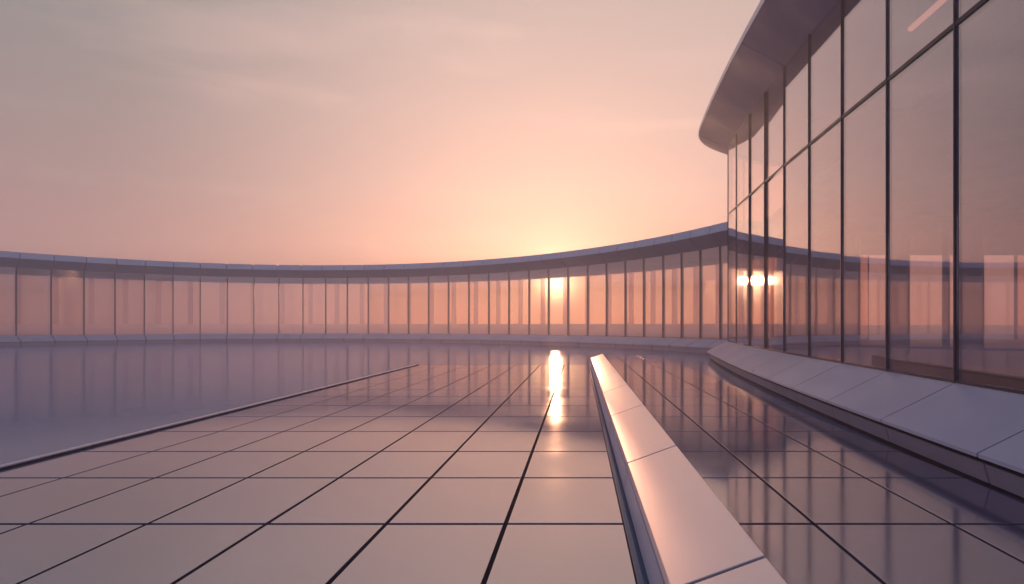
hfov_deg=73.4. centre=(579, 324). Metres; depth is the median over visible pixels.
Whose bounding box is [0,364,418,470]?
edge strip
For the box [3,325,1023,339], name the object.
ground
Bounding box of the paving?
[0,365,635,583]
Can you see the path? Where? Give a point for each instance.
(882, 514)
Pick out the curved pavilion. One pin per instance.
(700, 248)
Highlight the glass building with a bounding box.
[698,0,1023,500]
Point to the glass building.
(843, 135)
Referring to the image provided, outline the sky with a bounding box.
[0,0,1023,324]
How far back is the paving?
6.43 m
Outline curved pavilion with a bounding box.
[0,222,726,352]
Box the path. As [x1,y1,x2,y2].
[595,355,1023,583]
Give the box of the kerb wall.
[590,354,786,583]

